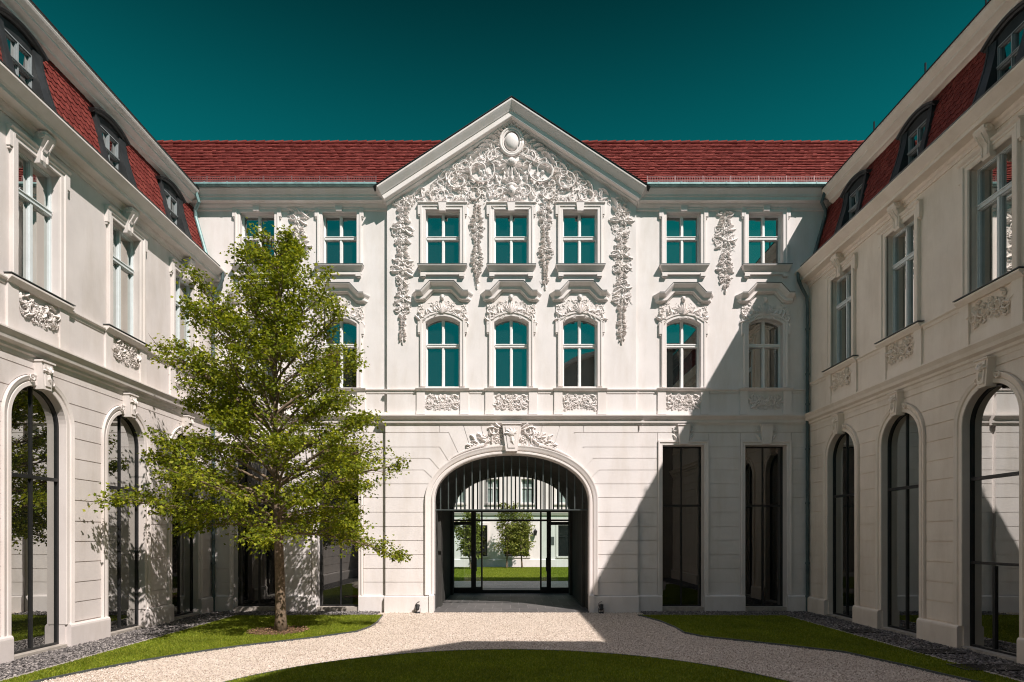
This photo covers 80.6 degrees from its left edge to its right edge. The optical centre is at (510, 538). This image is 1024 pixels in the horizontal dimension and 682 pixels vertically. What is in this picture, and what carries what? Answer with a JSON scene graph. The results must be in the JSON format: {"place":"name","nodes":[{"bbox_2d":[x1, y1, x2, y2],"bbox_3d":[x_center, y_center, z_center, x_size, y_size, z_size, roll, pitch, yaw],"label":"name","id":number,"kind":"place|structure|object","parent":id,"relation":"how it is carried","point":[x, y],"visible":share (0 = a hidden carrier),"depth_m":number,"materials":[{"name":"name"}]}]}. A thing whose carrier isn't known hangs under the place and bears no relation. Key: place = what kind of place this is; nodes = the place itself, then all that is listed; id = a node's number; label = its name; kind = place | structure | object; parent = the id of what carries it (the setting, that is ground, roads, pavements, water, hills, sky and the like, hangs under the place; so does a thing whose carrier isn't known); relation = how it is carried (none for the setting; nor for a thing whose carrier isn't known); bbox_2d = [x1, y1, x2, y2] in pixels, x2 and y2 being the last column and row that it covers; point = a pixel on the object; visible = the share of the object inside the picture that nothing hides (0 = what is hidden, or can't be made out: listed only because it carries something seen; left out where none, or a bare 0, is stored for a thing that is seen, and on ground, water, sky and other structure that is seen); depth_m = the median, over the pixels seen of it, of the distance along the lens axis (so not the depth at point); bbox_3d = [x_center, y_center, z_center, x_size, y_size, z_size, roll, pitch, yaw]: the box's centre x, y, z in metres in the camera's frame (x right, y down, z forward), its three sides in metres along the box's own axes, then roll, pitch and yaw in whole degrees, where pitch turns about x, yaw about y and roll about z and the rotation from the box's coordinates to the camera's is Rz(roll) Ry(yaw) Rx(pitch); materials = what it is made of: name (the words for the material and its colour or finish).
{"place":"outdoors","nodes":[
{"label":"outdoors","id":0,"kind":"place"},
{"bbox_2d":[0,614,381,681],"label":"lawn","id":1,"kind":"structure","parent":0,"point":[196,640],"depth_m":14.55,"materials":[{"name":"green plant"}]},
{"bbox_2d":[83,217,412,631],"bbox_3d":[-6.470,-2.906,15.496,7.518,10.779,6.852,0,0,-28],"label":"maple tree","id":2,"kind":"object","parent":1,"relation":"on","point":[271,343],"visible":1,"depth_m":14.93,"materials":[{"name":"green plant"}]},
{"bbox_2d":[245,625,309,634],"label":"mulch","id":3,"kind":"object","parent":1,"relation":"on","point":[268,630],"visible":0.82,"depth_m":15.74,"materials":[{"name":"brown plant"}]},
{"bbox_2d":[41,612,970,681],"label":"gravel path","id":4,"kind":"structure","parent":0,"point":[539,643],"depth_m":13.23,"materials":[{"name":"beige gravel"}]},
{"bbox_2d":[415,601,419,613],"bbox_3d":[-3.052,2.272,19.819,0.189,0.377,0.258,0,0,0],"label":"ground spotlight","id":5,"kind":"object","parent":4,"relation":"on","point":[417,606],"visible":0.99,"depth_m":19.73,"materials":[{"name":"black metal"}]},
{"bbox_2d":[598,601,603,613],"bbox_3d":[2.974,2.272,19.819,0.189,0.377,0.258,0,0,0],"label":"ground spotlight","id":6,"kind":"object","parent":4,"relation":"on","point":[600,608],"visible":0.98,"depth_m":19.74,"materials":[{"name":"black metal"}]},
{"bbox_2d":[226,648,788,681],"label":"central lawn","id":7,"kind":"structure","parent":0,"point":[499,668],"depth_m":11.05,"materials":[{"name":"green plant"}]},
{"bbox_2d":[32,0,988,140],"label":"sky","id":8,"kind":"structure","parent":0,"point":[396,70],"materials":[{"name":"teal"}]},
{"bbox_2d":[454,581,567,587],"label":"gravel","id":9,"kind":"structure","parent":0,"point":[511,584],"depth_m":32.15,"materials":[{"name":"grey gravel"}]},
{"bbox_2d":[454,567,567,580],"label":"lawn","id":10,"kind":"structure","parent":0,"point":[491,576],"depth_m":39.61,"materials":[{"name":"green plant"}]},
{"bbox_2d":[454,512,485,568],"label":"courtyard tree","id":11,"kind":"object","parent":10,"relation":"on","point":[460,531],"visible":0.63,"depth_m":47.85,"materials":[{"name":"green plant"}]},
{"bbox_2d":[493,501,523,567],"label":"courtyard tree","id":12,"kind":"object","parent":10,"relation":"on","point":[503,532],"visible":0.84,"depth_m":49.34,"materials":[{"name":"green plant"}]},
{"bbox_2d":[508,507,535,567],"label":"courtyard tree","id":13,"kind":"object","parent":10,"relation":"on","point":[525,527],"visible":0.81,"depth_m":49.70,"materials":[{"name":"green plant"}]},
{"bbox_2d":[434,588,588,612],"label":"passage paving","id":14,"kind":"structure","parent":0,"point":[511,602],"depth_m":22.80,"materials":[{"name":"stone"}]},
{"bbox_2d":[638,614,1021,681],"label":"lawn","id":15,"kind":"structure","parent":0,"point":[840,646],"depth_m":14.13,"materials":[{"name":"green plant"}]},
{"label":"ground","id":16,"kind":"structure","parent":0,"visible":0},
{"bbox_2d":[0,0,225,663],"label":"side wing","id":17,"kind":"structure","parent":16,"relation":"on","point":[99,233],"depth_m":14.14,"materials":[{"name":"white paint"}]},
{"bbox_2d":[0,359,74,658],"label":"tall window","id":18,"kind":"structure","parent":17,"relation":"in","point":[37,451],"depth_m":12.89,"materials":[{"name":"black glass"}]},
{"bbox_2d":[3,123,75,329],"bbox_3d":[-9.980,-6.521,12.780,0.540,4.019,1.760,0,0,0],"label":"window","id":19,"kind":"structure","parent":17,"relation":"in","point":[30,187],"depth_m":12.81,"materials":[{"name":"white paint"}]},
{"bbox_2d":[100,393,150,635],"bbox_3d":[-10.070,-0.600,15.680,0.700,6.280,1.930,0,0,0],"label":"tall window","id":20,"kind":"structure","parent":17,"relation":"in","point":[125,541],"depth_m":15.86,"materials":[{"name":"black glass"}]},
{"bbox_2d":[103,204,149,367],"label":"window","id":21,"kind":"structure","parent":17,"relation":"in","point":[120,271],"depth_m":15.73,"materials":[{"name":"white paint"}]},
{"bbox_2d":[166,415,202,619],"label":"tall window","id":22,"kind":"structure","parent":17,"relation":"in","point":[184,556],"depth_m":18.69,"materials":[{"name":"black glass"}]},
{"bbox_2d":[169,257,200,390],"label":"window","id":23,"kind":"structure","parent":17,"relation":"in","point":[177,329],"depth_m":18.45,"materials":[{"name":"white paint"}]},
{"bbox_2d":[0,615,253,680],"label":"kerb","id":24,"kind":"structure","parent":16,"relation":"on","point":[98,653],"depth_m":12.51,"materials":[{"name":"metal"}]},
{"bbox_2d":[0,610,379,679],"bbox_3d":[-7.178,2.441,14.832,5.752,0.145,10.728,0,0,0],"label":"slate chips","id":25,"kind":"object","parent":16,"relation":"on","point":[57,655],"visible":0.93,"depth_m":14.34,"materials":[{"name":"grey gravel"}]},
{"bbox_2d":[30,614,382,681],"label":"lawn edging","id":26,"kind":"object","parent":16,"relation":"on","point":[125,663],"visible":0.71,"depth_m":12.76,"materials":[{"name":"grey metal"}]},
{"bbox_2d":[224,649,790,681],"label":"lawn edging","id":27,"kind":"object","parent":16,"relation":"on","point":[518,649],"visible":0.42,"depth_m":12.04,"materials":[{"name":"grey metal"}]},
{"bbox_2d":[157,95,863,612],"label":"palace front","id":28,"kind":"structure","parent":16,"relation":"on","point":[607,341],"depth_m":20.16,"materials":[{"name":"white paint"}]},
{"bbox_2d":[229,424,280,610],"bbox_3d":[-8.545,-0.647,20.312,1.695,6.314,0.575,0,0,0],"label":"tall window","id":29,"kind":"structure","parent":28,"relation":"in","point":[256,577],"depth_m":20.50,"materials":[{"name":"black glass"}]},
{"bbox_2d":[230,205,281,277],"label":"window","id":30,"kind":"structure","parent":28,"relation":"in","point":[274,219],"depth_m":20.17,"materials":[{"name":"white paint"}]},
{"bbox_2d":[227,282,286,407],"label":"window","id":31,"kind":"structure","parent":28,"relation":"in","point":[270,374],"depth_m":20.16,"materials":[{"name":"white paint"}]},
{"bbox_2d":[312,424,362,610],"bbox_3d":[-5.777,-0.647,20.312,1.695,6.314,0.575,0,0,0],"label":"tall window","id":32,"kind":"structure","parent":28,"relation":"in","point":[341,579],"depth_m":20.50,"materials":[{"name":"black glass"}]},
{"bbox_2d":[313,205,363,277],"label":"window","id":33,"kind":"structure","parent":28,"relation":"in","point":[342,233],"depth_m":20.33,"materials":[{"name":"white paint"}]},
{"bbox_2d":[309,282,369,408],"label":"window","id":34,"kind":"structure","parent":28,"relation":"in","point":[353,334],"depth_m":20.16,"materials":[{"name":"white paint"}]},
{"bbox_2d":[417,201,466,277],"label":"window","id":35,"kind":"structure","parent":28,"relation":"in","point":[442,234],"depth_m":20.15,"materials":[{"name":"white paint"}]},
{"bbox_2d":[412,280,473,409],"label":"window","id":36,"kind":"structure","parent":28,"relation":"in","point":[442,341],"depth_m":20.02,"materials":[{"name":"white paint"}]},
{"bbox_2d":[486,201,535,277],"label":"window","id":37,"kind":"structure","parent":28,"relation":"in","point":[511,234],"depth_m":20.15,"materials":[{"name":"white paint"}]},
{"bbox_2d":[480,280,541,409],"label":"window","id":38,"kind":"structure","parent":28,"relation":"in","point":[511,341],"depth_m":20.02,"materials":[{"name":"white paint"}]},
{"bbox_2d":[549,280,610,411],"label":"window","id":39,"kind":"structure","parent":28,"relation":"in","point":[576,337],"depth_m":20.02,"materials":[{"name":"white paint"}]},
{"bbox_2d":[555,201,605,277],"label":"window","id":40,"kind":"structure","parent":28,"relation":"in","point":[576,231],"depth_m":20.05,"materials":[{"name":"white paint"}]},
{"bbox_2d":[653,282,713,409],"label":"window","id":41,"kind":"structure","parent":28,"relation":"in","point":[680,338],"depth_m":20.16,"materials":[{"name":"white paint"}]},
{"bbox_2d":[658,424,708,611],"bbox_3d":[5.777,-0.647,20.312,1.695,6.314,0.575,0,0,0],"label":"tall window","id":42,"kind":"structure","parent":28,"relation":"in","point":[679,468],"depth_m":20.50,"materials":[{"name":"black glass"}]},
{"bbox_2d":[659,205,709,277],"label":"window","id":43,"kind":"structure","parent":28,"relation":"in","point":[679,233],"depth_m":20.31,"materials":[{"name":"white paint"}]},
{"bbox_2d":[735,282,795,409],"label":"window","id":44,"kind":"structure","parent":28,"relation":"in","point":[761,339],"depth_m":20.16,"materials":[{"name":"white paint"}]},
{"bbox_2d":[740,424,791,611],"bbox_3d":[8.545,-0.647,20.312,1.695,6.314,0.575,0,0,0],"label":"tall window","id":45,"kind":"structure","parent":28,"relation":"in","point":[761,468],"depth_m":20.50,"materials":[{"name":"black glass"}]},
{"bbox_2d":[741,205,792,277],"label":"window","id":46,"kind":"structure","parent":28,"relation":"in","point":[761,233],"depth_m":20.18,"materials":[{"name":"white paint"}]},
{"bbox_2d":[454,477,567,566],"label":"house","id":47,"kind":"structure","parent":16,"relation":"on","point":[559,548],"depth_m":52.40,"materials":[{"name":"white paint"}]},
{"bbox_2d":[455,489,466,504],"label":"window","id":48,"kind":"structure","parent":47,"relation":"in","point":[458,500],"depth_m":52.53,"materials":[{"name":"white glass"}]},
{"bbox_2d":[461,523,488,557],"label":"window","id":49,"kind":"structure","parent":47,"relation":"in","point":[486,530],"depth_m":52.62,"materials":[{"name":"white metal"}]},
{"bbox_2d":[488,477,501,504],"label":"window","id":50,"kind":"structure","parent":47,"relation":"in","point":[500,478],"depth_m":52.53,"materials":[{"name":"white paint"}]},
{"bbox_2d":[503,523,530,557],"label":"window","id":51,"kind":"structure","parent":47,"relation":"in","point":[509,555],"depth_m":52.52,"materials":[{"name":"white metal"}]},
{"bbox_2d":[520,477,534,504],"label":"window","id":52,"kind":"structure","parent":47,"relation":"in","point":[521,478],"depth_m":52.52,"materials":[{"name":"white paint"}]},
{"bbox_2d":[554,488,564,504],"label":"window","id":53,"kind":"structure","parent":47,"relation":"in","point":[555,490],"depth_m":52.34,"materials":[{"name":"white glass"}]},
{"bbox_2d":[556,525,567,557],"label":"window","id":54,"kind":"structure","parent":47,"relation":"in","point":[561,530],"depth_m":52.62,"materials":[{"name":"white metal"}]},
{"bbox_2d":[638,615,981,681],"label":"lawn edging","id":55,"kind":"object","parent":16,"relation":"on","point":[901,664],"visible":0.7,"depth_m":13.14,"materials":[{"name":"grey metal"}]},
{"bbox_2d":[641,610,1023,680],"bbox_3d":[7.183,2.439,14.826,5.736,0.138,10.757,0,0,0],"label":"slate chips","id":56,"kind":"object","parent":16,"relation":"on","point":[907,642],"visible":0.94,"depth_m":14.73,"materials":[{"name":"grey gravel"}]},
{"bbox_2d":[840,629,880,632],"bbox_3d":[9.150,2.435,15.750,0.840,0.050,0.480,0,0,0],"label":"ground grate","id":57,"kind":"object","parent":56,"relation":"on","point":[861,630],"visible":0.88,"depth_m":15.81,"materials":[{"name":"black metal"}]},
{"bbox_2d":[909,649,965,654],"bbox_3d":[9.150,2.435,12.950,0.880,0.050,0.480,0,0,0],"label":"ground grate","id":58,"kind":"object","parent":56,"relation":"on","point":[937,651],"visible":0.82,"depth_m":12.88,"materials":[{"name":"black metal"}]},
{"bbox_2d":[948,664,1023,671],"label":"ground grate","id":59,"kind":"object","parent":56,"relation":"on","point":[982,667],"visible":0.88,"depth_m":11.30,"materials":[{"name":"black metal"}]},
{"bbox_2d":[733,615,1023,681],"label":"kerb","id":60,"kind":"structure","parent":16,"relation":"on","point":[911,650],"depth_m":13.03,"materials":[{"name":"stone"}]},
{"bbox_2d":[794,0,1023,664],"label":"side wing","id":61,"kind":"structure","parent":16,"relation":"on","point":[910,270],"depth_m":14.38,"materials":[{"name":"white paint"}]},
{"bbox_2d":[822,252,858,390],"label":"window","id":62,"kind":"structure","parent":61,"relation":"in","point":[846,285],"depth_m":18.33,"materials":[{"name":"white paint"}]},
{"bbox_2d":[823,413,859,621],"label":"tall window","id":63,"kind":"structure","parent":61,"relation":"in","point":[841,467],"depth_m":18.48,"materials":[{"name":"black glass"}]},
{"bbox_2d":[874,199,923,364],"bbox_3d":[9.980,-6.513,15.450,0.540,4.034,1.760,0,0,0],"label":"window","id":64,"kind":"structure","parent":61,"relation":"in","point":[906,267],"depth_m":15.52,"materials":[{"name":"white paint"}]},
{"bbox_2d":[875,391,926,637],"bbox_3d":[10.070,-0.600,15.450,0.700,6.280,1.930,0,0,0],"label":"tall window","id":65,"kind":"structure","parent":61,"relation":"in","point":[906,439],"depth_m":15.65,"materials":[{"name":"black glass"}]},
{"bbox_2d":[953,115,1023,329],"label":"window","id":66,"kind":"structure","parent":61,"relation":"in","point":[998,206],"depth_m":12.57,"materials":[{"name":"white paint"}]},
{"bbox_2d":[953,356,1023,662],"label":"tall window","id":67,"kind":"structure","parent":61,"relation":"in","point":[988,442],"depth_m":12.75,"materials":[{"name":"black glass"}]}
]}

